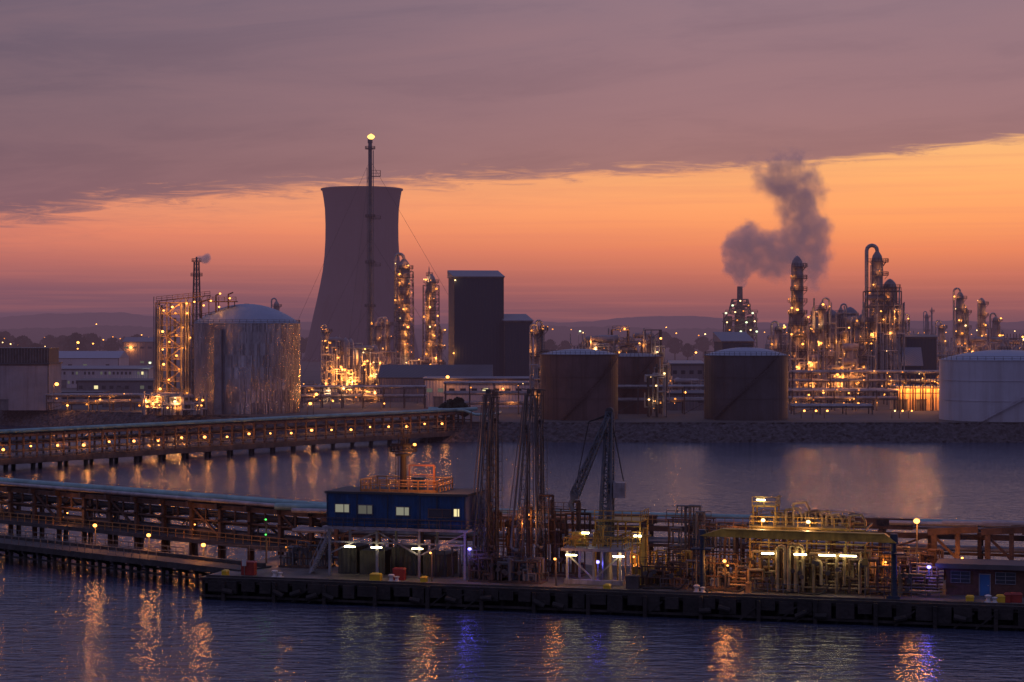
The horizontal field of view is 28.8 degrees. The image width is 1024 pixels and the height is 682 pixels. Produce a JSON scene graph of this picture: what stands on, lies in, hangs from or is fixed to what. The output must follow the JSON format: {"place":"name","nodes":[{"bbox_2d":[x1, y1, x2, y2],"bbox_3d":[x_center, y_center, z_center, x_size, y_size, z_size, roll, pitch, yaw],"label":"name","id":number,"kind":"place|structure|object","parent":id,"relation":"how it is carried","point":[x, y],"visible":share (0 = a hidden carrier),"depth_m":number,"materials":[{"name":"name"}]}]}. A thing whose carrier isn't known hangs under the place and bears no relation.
{"place":"outdoors","nodes":[
{"label":"outdoors","id":0,"kind":"place"},
{"bbox_2d":[61,391,109,404],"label":"industrial building","id":1,"kind":"structure","parent":0,"point":[83,397],"depth_m":690.09,"materials":[{"name":"grey metal"}]},
{"bbox_2d":[59,351,128,365],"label":"industrial building","id":2,"kind":"structure","parent":0,"point":[93,358],"depth_m":1150.98,"materials":[{"name":"metal"}]},
{"bbox_2d":[61,366,154,387],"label":"industrial building","id":3,"kind":"structure","parent":0,"point":[70,375],"depth_m":900.07,"materials":[{"name":"metal"}]},
{"bbox_2d":[76,378,160,392],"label":"industrial building","id":4,"kind":"structure","parent":0,"point":[126,385],"depth_m":780.08,"materials":[{"name":"metal"}]},
{"bbox_2d":[378,365,492,401],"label":"industrial building","id":5,"kind":"structure","parent":0,"point":[401,374],"depth_m":723.81,"materials":[{"name":"metal"}]},
{"bbox_2d":[447,270,504,375],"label":"industrial building","id":6,"kind":"structure","parent":0,"point":[475,313],"depth_m":760.23,"materials":[{"name":"metal"}]},
{"bbox_2d":[423,376,532,406],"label":"industrial building","id":7,"kind":"structure","parent":0,"point":[435,390],"depth_m":668.07,"materials":[{"name":"metal"}]},
{"bbox_2d":[0,425,1023,681],"bbox_3d":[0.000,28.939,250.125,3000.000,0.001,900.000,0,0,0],"label":"water","id":8,"kind":"structure","parent":0,"point":[74,625],"depth_m":214.14,"materials":[{"name":"blue liquid"}]},
{"bbox_2d":[0,528,270,586],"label":"access walkway","id":9,"kind":"structure","parent":8,"relation":"in","point":[23,546],"depth_m":246.12,"materials":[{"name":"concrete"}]},
{"bbox_2d":[0,477,383,560],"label":"trestle","id":10,"kind":"object","parent":8,"relation":"in","point":[113,526],"visible":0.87,"depth_m":266.92,"materials":[{"name":"brown metal"}]},
{"bbox_2d":[0,407,477,471],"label":"trestle","id":11,"kind":"object","parent":8,"relation":"in","point":[161,452],"visible":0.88,"depth_m":479.89,"materials":[{"name":"brown metal"}]},
{"bbox_2d":[199,555,1023,630],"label":"jetty platform","id":12,"kind":"structure","parent":8,"relation":"in","point":[322,586],"depth_m":212.11,"materials":[{"name":"concrete"}]},
{"bbox_2d":[279,539,337,568],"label":"pump skid","id":13,"kind":"object","parent":12,"relation":"on","point":[299,554],"visible":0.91,"depth_m":232.71,"materials":[{"name":"grey metal"}]},
{"bbox_2d":[309,421,485,579],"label":"control cabin","id":14,"kind":"object","parent":12,"relation":"on","point":[418,507],"visible":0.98,"depth_m":224.40,"materials":[{"name":"blue metal"}]},
{"bbox_2d":[428,508,451,517],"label":"window","id":15,"kind":"structure","parent":14,"relation":"in","point":[432,513],"depth_m":221.38,"materials":[{"name":"black glass"}]},
{"bbox_2d":[472,388,494,576],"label":"cargo loading tower","id":16,"kind":"structure","parent":12,"relation":"on","point":[486,538],"depth_m":222.93,"materials":[{"name":"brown metal"}]},
{"bbox_2d":[485,391,501,570],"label":"cargo loading tower","id":17,"kind":"structure","parent":12,"relation":"on","point":[493,419],"depth_m":225.92,"materials":[{"name":"metal"}]},
{"bbox_2d":[468,550,518,582],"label":"pump skid","id":18,"kind":"object","parent":12,"relation":"on","point":[489,574],"visible":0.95,"depth_m":219.30,"materials":[{"name":"grey metal"}]},
{"bbox_2d":[482,505,531,575],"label":"pump skid","id":19,"kind":"object","parent":12,"relation":"on","point":[506,541],"visible":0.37,"depth_m":226.02,"materials":[{"name":"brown metal"}]},
{"bbox_2d":[497,552,548,583],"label":"pump skid","id":20,"kind":"object","parent":12,"relation":"on","point":[528,572],"visible":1,"depth_m":218.15,"materials":[{"name":"grey metal"}]},
{"bbox_2d":[532,388,547,573],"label":"cargo loading tower","id":21,"kind":"structure","parent":12,"relation":"on","point":[540,548],"depth_m":224.74,"materials":[{"name":"metal"}]},
{"bbox_2d":[522,494,590,577],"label":"pump skid","id":22,"kind":"object","parent":12,"relation":"on","point":[554,535],"visible":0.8,"depth_m":224.87,"materials":[{"name":"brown metal"}]},
{"bbox_2d":[568,407,625,579],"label":"hose crane","id":23,"kind":"object","parent":12,"relation":"on","point":[614,489],"visible":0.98,"depth_m":219.43,"materials":[{"name":"blue paint"}]},
{"bbox_2d":[561,508,654,585],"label":"crane platform","id":24,"kind":"structure","parent":12,"relation":"on","point":[580,541],"depth_m":217.49,"materials":[{"name":"yellow paint"}]},
{"bbox_2d":[625,574,639,588],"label":"storage box","id":25,"kind":"object","parent":12,"relation":"on","point":[632,581],"visible":1,"depth_m":213.68,"materials":[{"name":"metal"}]},
{"bbox_2d":[274,503,1023,571],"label":"pipe rack","id":26,"kind":"object","parent":12,"relation":"attached to","point":[881,525],"visible":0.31,"depth_m":229.81,"materials":[{"name":"brown metal"}]},
{"bbox_2d":[630,545,691,582],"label":"pump skid","id":27,"kind":"object","parent":12,"relation":"on","point":[682,555],"visible":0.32,"depth_m":218.97,"materials":[{"name":"brown metal"}]},
{"bbox_2d":[635,557,690,589],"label":"pump skid","id":28,"kind":"object","parent":12,"relation":"on","point":[647,576],"visible":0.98,"depth_m":214.58,"materials":[{"name":"grey metal"}]},
{"bbox_2d":[659,505,714,579],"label":"pump skid","id":29,"kind":"object","parent":12,"relation":"on","point":[696,517],"visible":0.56,"depth_m":221.75,"materials":[{"name":"brown metal"}]},
{"bbox_2d":[682,553,747,589],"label":"pump skid","id":30,"kind":"object","parent":12,"relation":"on","point":[712,562],"visible":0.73,"depth_m":213.71,"materials":[{"name":"brown metal"}]},
{"bbox_2d":[698,514,767,582],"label":"pump skid","id":31,"kind":"object","parent":12,"relation":"on","point":[745,525],"visible":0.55,"depth_m":219.90,"materials":[{"name":"brown metal"}]},
{"bbox_2d":[690,528,904,598],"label":"canopy","id":32,"kind":"object","parent":12,"relation":"on","point":[885,538],"visible":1,"depth_m":207.76,"materials":[{"name":"metal"}]},
{"bbox_2d":[730,495,943,594],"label":"manifold platform","id":33,"kind":"structure","parent":12,"relation":"on","point":[788,567],"depth_m":210.38,"materials":[{"name":"yellow metal"}]},
{"bbox_2d":[855,548,914,593],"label":"pump skid","id":34,"kind":"object","parent":12,"relation":"on","point":[903,565],"visible":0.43,"depth_m":210.22,"materials":[{"name":"brown metal"}]},
{"bbox_2d":[897,543,945,589],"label":"pump skid","id":35,"kind":"object","parent":12,"relation":"on","point":[926,557],"visible":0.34,"depth_m":213.53,"materials":[{"name":"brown metal"}]},
{"bbox_2d":[889,520,1010,583],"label":"portal frame","id":36,"kind":"object","parent":12,"relation":"on","point":[957,530],"visible":0.6,"depth_m":216.79,"materials":[{"name":"brown metal"}]},
{"bbox_2d":[935,558,1023,596],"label":"jetty hut","id":37,"kind":"object","parent":12,"relation":"on","point":[981,577],"visible":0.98,"depth_m":208.01,"materials":[{"name":"red brick"}]},
{"bbox_2d":[950,571,969,582],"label":"window","id":38,"kind":"structure","parent":37,"relation":"in","point":[956,576],"depth_m":208.57,"materials":[{"name":"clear glass"}]},
{"bbox_2d":[980,575,989,595],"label":"door","id":39,"kind":"structure","parent":37,"relation":"in","point":[984,579],"depth_m":207.91,"materials":[{"name":"blue paint"}]},
{"bbox_2d":[995,572,1015,584],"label":"window","id":40,"kind":"structure","parent":37,"relation":"in","point":[1008,578],"depth_m":207.33,"materials":[{"name":"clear glass"}]},
{"bbox_2d":[942,520,1023,559],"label":"portal frame","id":41,"kind":"object","parent":12,"relation":"on","point":[1012,530],"visible":0.56,"depth_m":215.33,"materials":[{"name":"brown metal"}]},
{"bbox_2d":[0,410,1023,442],"bbox_3d":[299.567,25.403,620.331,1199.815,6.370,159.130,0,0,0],"label":"rock embankment","id":42,"kind":"object","parent":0,"point":[810,432],"visible":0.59,"depth_m":549.47,"materials":[{"name":"grey stone"}]},
{"bbox_2d":[0,312,1023,329],"bbox_3d":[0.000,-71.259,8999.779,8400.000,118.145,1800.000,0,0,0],"label":"hills","id":43,"kind":"structure","parent":0,"point":[54,320],"depth_m":8845.59,"materials":[{"name":"grey"}]},
{"bbox_2d":[0,325,1023,347],"bbox_3d":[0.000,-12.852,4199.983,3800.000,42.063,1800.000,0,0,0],"label":"hills","id":44,"kind":"structure","parent":0,"point":[558,335],"depth_m":4003.30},
{"bbox_2d":[0,0,1023,324],"label":"sky","id":45,"kind":"structure","parent":0,"point":[609,159],"materials":[{"name":"orange"}]},
{"bbox_2d":[502,314,533,375],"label":"industrial building","id":46,"kind":"structure","parent":0,"point":[516,344],"depth_m":758.04,"materials":[{"name":"metal"}]},
{"bbox_2d":[508,388,535,571],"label":"cargo loading tower","id":47,"kind":"structure","parent":0,"point":[526,508],"depth_m":221.75,"materials":[{"name":"brown metal"}]},
{"bbox_2d":[54,347,1023,422],"bbox_3d":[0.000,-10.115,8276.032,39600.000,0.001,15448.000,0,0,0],"label":"ground","id":48,"kind":"structure","parent":0,"point":[311,373],"depth_m":630.52,"materials":[{"name":"concrete"}]},
{"bbox_2d":[0,362,62,409],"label":"industrial building","id":49,"kind":"structure","parent":48,"relation":"on","point":[26,386],"depth_m":640.07,"materials":[{"name":"metal"}]},
{"bbox_2d":[0,347,59,362],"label":"plant room","id":50,"kind":"object","parent":49,"relation":"on","point":[29,354],"visible":1,"depth_m":642.02,"materials":[{"name":"metal"}]},
{"bbox_2d":[64,332,90,350],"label":"tree","id":51,"kind":"object","parent":48,"relation":"on","point":[72,344],"visible":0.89,"depth_m":1640.78,"materials":[{"name":"green plant"}]},
{"bbox_2d":[84,333,103,350],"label":"tree","id":52,"kind":"object","parent":48,"relation":"on","point":[95,339],"visible":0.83,"depth_m":1831.72,"materials":[{"name":"green plant"}]},
{"bbox_2d":[45,393,154,410],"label":"pipe rack","id":53,"kind":"object","parent":48,"relation":"on","point":[130,401],"visible":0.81,"depth_m":637.45,"materials":[{"name":"metal"}]},
{"bbox_2d":[122,337,154,370],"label":"industrial building","id":54,"kind":"structure","parent":48,"relation":"on","point":[141,352],"depth_m":1300.05,"materials":[{"name":"metal"}]},
{"bbox_2d":[140,391,206,415],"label":"process unit","id":55,"kind":"object","parent":48,"relation":"on","point":[165,407],"visible":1,"depth_m":596.51,"materials":[{"name":"metal"}]},
{"bbox_2d":[153,291,210,415],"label":"stair tower","id":56,"kind":"structure","parent":48,"relation":"on","point":[187,369],"depth_m":602.86,"materials":[{"name":"metal"}]},
{"bbox_2d":[191,257,202,393],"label":"vent mast","id":57,"kind":"object","parent":48,"relation":"on","point":[197,274],"visible":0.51,"depth_m":759.19,"materials":[{"name":"metal"}]},
{"bbox_2d":[194,292,300,413],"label":"storage tank","id":58,"kind":"object","parent":48,"relation":"on","point":[246,358],"visible":0.94,"depth_m":610.60,"materials":[{"name":"silver metal"}]},
{"bbox_2d":[300,381,382,401],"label":"rack","id":59,"kind":"object","parent":48,"relation":"on","point":[329,391],"visible":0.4,"depth_m":713.70,"materials":[{"name":"metal"}]},
{"bbox_2d":[321,334,362,391],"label":"process unit","id":60,"kind":"object","parent":48,"relation":"on","point":[345,369],"visible":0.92,"depth_m":812.86,"materials":[{"name":"metal"}]},
{"bbox_2d":[301,186,419,361],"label":"cooling tower","id":61,"kind":"structure","parent":48,"relation":"on","point":[341,271],"depth_m":1724.03,"materials":[{"name":"concrete"}]},
{"bbox_2d":[300,385,426,407],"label":"pipe rack","id":62,"kind":"object","parent":48,"relation":"on","point":[362,395],"visible":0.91,"depth_m":657.33,"materials":[{"name":"metal"}]},
{"bbox_2d":[298,134,447,369],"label":"flare stack","id":63,"kind":"object","parent":48,"relation":"on","point":[369,260],"visible":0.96,"depth_m":879.19,"materials":[{"name":"grey paint"}]},
{"bbox_2d":[354,344,396,390],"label":"process unit","id":64,"kind":"object","parent":48,"relation":"on","point":[373,360],"visible":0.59,"depth_m":825.64,"materials":[{"name":"metal"}]},
{"bbox_2d":[371,317,385,360],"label":"distillation column","id":65,"kind":"structure","parent":48,"relation":"on","point":[378,329],"depth_m":838.63,"materials":[{"name":"metal"}]},
{"bbox_2d":[381,316,392,364],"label":"distillation column","id":66,"kind":"structure","parent":48,"relation":"on","point":[388,341],"depth_m":878.85,"materials":[{"name":"metal"}]},
{"bbox_2d":[394,252,413,364],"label":"distillation column","id":67,"kind":"structure","parent":48,"relation":"on","point":[402,321],"depth_m":857.64,"materials":[{"name":"metal"}]},
{"bbox_2d":[390,352,443,364],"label":"process unit","id":68,"kind":"object","parent":48,"relation":"on","point":[424,358],"visible":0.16,"depth_m":842.89,"materials":[{"name":"metal"}]},
{"bbox_2d":[422,274,439,364],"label":"distillation column","id":69,"kind":"structure","parent":48,"relation":"on","point":[430,312],"depth_m":867.89,"materials":[{"name":"metal"}]},
{"bbox_2d":[444,381,532,413],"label":"pipe rack","id":70,"kind":"object","parent":48,"relation":"on","point":[493,383],"visible":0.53,"depth_m":609.34,"materials":[{"name":"metal"}]},
{"bbox_2d":[529,361,539,415],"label":"process unit","id":71,"kind":"object","parent":48,"relation":"on","point":[536,383],"visible":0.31,"depth_m":596.84,"materials":[{"name":"metal"}]},
{"bbox_2d":[528,323,543,405],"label":"distillation column","id":72,"kind":"structure","parent":48,"relation":"on","point":[536,352],"depth_m":619.28,"materials":[{"name":"metal"}]},
{"bbox_2d":[540,346,618,419],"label":"storage tank","id":73,"kind":"object","parent":48,"relation":"on","point":[578,384],"visible":0.99,"depth_m":567.55,"materials":[{"name":"metal"}]},
{"bbox_2d":[570,332,619,353],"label":"process unit","id":74,"kind":"object","parent":48,"relation":"on","point":[593,341],"visible":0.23,"depth_m":716.05,"materials":[{"name":"metal"}]},
{"bbox_2d":[608,326,664,363],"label":"process unit","id":75,"kind":"object","parent":48,"relation":"on","point":[648,343],"visible":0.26,"depth_m":725.21,"materials":[{"name":"metal"}]},
{"bbox_2d":[618,350,663,413],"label":"storage tank","id":76,"kind":"object","parent":48,"relation":"on","point":[633,367],"visible":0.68,"depth_m":612.50,"materials":[{"name":"grey metal"}]},
{"bbox_2d":[644,358,669,416],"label":"process unit","id":77,"kind":"object","parent":48,"relation":"on","point":[665,367],"visible":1,"depth_m":587.39,"materials":[{"name":"metal"}]},
{"bbox_2d":[618,385,703,413],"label":"pipe rack","id":78,"kind":"object","parent":48,"relation":"on","point":[683,399],"visible":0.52,"depth_m":609.37,"materials":[{"name":"metal"}]},
{"bbox_2d":[665,337,682,359],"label":"tree","id":79,"kind":"object","parent":48,"relation":"on","point":[674,345],"visible":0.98,"depth_m":1813.47,"materials":[{"name":"green plant"}]},
{"bbox_2d":[668,376,703,389],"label":"process unit","id":80,"kind":"object","parent":48,"relation":"on","point":[677,381],"visible":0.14,"depth_m":656.01,"materials":[{"name":"metal"}]},
{"bbox_2d":[693,336,710,357],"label":"tree","id":81,"kind":"object","parent":48,"relation":"on","point":[703,343],"visible":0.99,"depth_m":1950.71,"materials":[{"name":"green plant"}]},
{"bbox_2d":[722,286,757,347],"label":"steam stack","id":82,"kind":"object","parent":48,"relation":"on","point":[739,311],"visible":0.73,"depth_m":1246.82,"materials":[{"name":"metal"}]},
{"bbox_2d":[703,344,788,419],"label":"storage tank","id":83,"kind":"object","parent":48,"relation":"on","point":[745,383],"visible":1,"depth_m":567.85,"materials":[{"name":"metal"}]},
{"bbox_2d":[770,320,785,352],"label":"distillation column","id":84,"kind":"structure","parent":48,"relation":"on","point":[778,333],"depth_m":798.64,"materials":[{"name":"metal"}]},
{"bbox_2d":[788,256,806,401],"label":"distillation column","id":85,"kind":"structure","parent":48,"relation":"on","point":[796,313],"depth_m":718.00,"materials":[{"name":"metal"}]},
{"bbox_2d":[788,331,823,401],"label":"process unit","id":86,"kind":"object","parent":48,"relation":"on","point":[810,363],"visible":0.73,"depth_m":715.34,"materials":[{"name":"metal"}]},
{"bbox_2d":[807,324,820,353],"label":"distillation column","id":87,"kind":"structure","parent":48,"relation":"on","point":[814,336],"depth_m":727.07,"materials":[{"name":"metal"}]},
{"bbox_2d":[816,297,829,375],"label":"distillation column","id":88,"kind":"structure","parent":48,"relation":"on","point":[822,312],"depth_m":738.54,"materials":[{"name":"metal"}]},
{"bbox_2d":[790,404,872,414],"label":"pipe rack","id":89,"kind":"object","parent":48,"relation":"on","point":[820,406],"visible":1,"depth_m":607.52,"materials":[{"name":"metal"}]},
{"bbox_2d":[788,389,898,410],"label":"pipe rack","id":90,"kind":"object","parent":48,"relation":"on","point":[834,397],"visible":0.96,"depth_m":637.37,"materials":[{"name":"metal"}]},
{"bbox_2d":[811,298,876,387],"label":"process unit","id":91,"kind":"object","parent":48,"relation":"on","point":[844,334],"visible":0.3,"depth_m":739.97,"materials":[{"name":"metal"}]},
{"bbox_2d":[815,336,875,402],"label":"process unit","id":92,"kind":"object","parent":48,"relation":"on","point":[853,359],"visible":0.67,"depth_m":710.44,"materials":[{"name":"metal"}]},
{"bbox_2d":[850,316,863,366],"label":"distillation column","id":93,"kind":"structure","parent":48,"relation":"on","point":[857,329],"depth_m":734.15,"materials":[{"name":"metal"}]},
{"bbox_2d":[788,370,938,404],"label":"pipe rack","id":94,"kind":"object","parent":48,"relation":"on","point":[849,380],"visible":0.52,"depth_m":687.39,"materials":[{"name":"metal"}]},
{"bbox_2d":[865,243,888,347],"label":"distillation column","id":95,"kind":"structure","parent":48,"relation":"on","point":[876,269],"depth_m":758.47,"materials":[{"name":"metal"}]},
{"bbox_2d":[861,287,904,395],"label":"process unit","id":96,"kind":"object","parent":48,"relation":"on","point":[882,341],"visible":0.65,"depth_m":740.32,"materials":[{"name":"metal"}]},
{"bbox_2d":[883,279,900,359],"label":"distillation column","id":97,"kind":"structure","parent":48,"relation":"on","point":[890,282],"depth_m":762.46,"materials":[{"name":"metal"}]},
{"bbox_2d":[892,347,922,384],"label":"industrial building","id":98,"kind":"structure","parent":48,"relation":"on","point":[913,359],"depth_m":761.47,"materials":[{"name":"metal"}]},
{"bbox_2d":[888,374,938,410],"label":"loading bay","id":99,"kind":"object","parent":48,"relation":"on","point":[920,397],"visible":0.91,"depth_m":639.67,"materials":[{"name":"metal"}]},
{"bbox_2d":[935,320,946,385],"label":"distillation column","id":100,"kind":"structure","parent":48,"relation":"on","point":[941,327],"depth_m":898.89,"materials":[{"name":"metal"}]},
{"bbox_2d":[953,287,966,354],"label":"distillation column","id":101,"kind":"structure","parent":48,"relation":"on","point":[959,320],"depth_m":978.44,"materials":[{"name":"metal"}]},
{"bbox_2d":[946,335,1008,356],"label":"process unit","id":102,"kind":"object","parent":48,"relation":"on","point":[966,348],"visible":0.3,"depth_m":926.31,"materials":[{"name":"metal"}]},
{"bbox_2d":[938,347,1023,421],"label":"storage tank","id":103,"kind":"object","parent":48,"relation":"on","point":[984,386],"visible":1,"depth_m":559.61,"materials":[{"name":"white metal"}]},
{"bbox_2d":[976,298,988,350],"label":"distillation column","id":104,"kind":"structure","parent":48,"relation":"on","point":[982,316],"depth_m":983.17,"materials":[{"name":"metal"}]},
{"bbox_2d":[946,328,1023,355],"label":"process unit","id":105,"kind":"object","parent":48,"relation":"on","point":[1013,339],"visible":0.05,"depth_m":1055.35,"materials":[{"name":"metal"}]},
{"bbox_2d":[989,312,1002,349],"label":"distillation column","id":106,"kind":"structure","parent":48,"relation":"on","point":[996,328],"depth_m":998.84,"materials":[{"name":"metal"}]},
{"bbox_2d":[666,360,703,389],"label":"industrial building","id":107,"kind":"structure","parent":0,"point":[687,369],"depth_m":700.05,"materials":[{"name":"metal"}]},
{"bbox_2d":[667,390,703,409],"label":"industrial building","id":108,"kind":"structure","parent":0,"point":[688,405],"depth_m":640.09,"materials":[{"name":"metal"}]},
{"bbox_2d":[713,332,754,351],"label":"industrial building","id":109,"kind":"structure","parent":0,"point":[724,340],"depth_m":803.93,"materials":[{"name":"metal"}]},
{"bbox_2d":[905,335,937,384],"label":"industrial building","id":110,"kind":"structure","parent":0,"point":[927,344],"depth_m":774.82,"materials":[{"name":"metal"}]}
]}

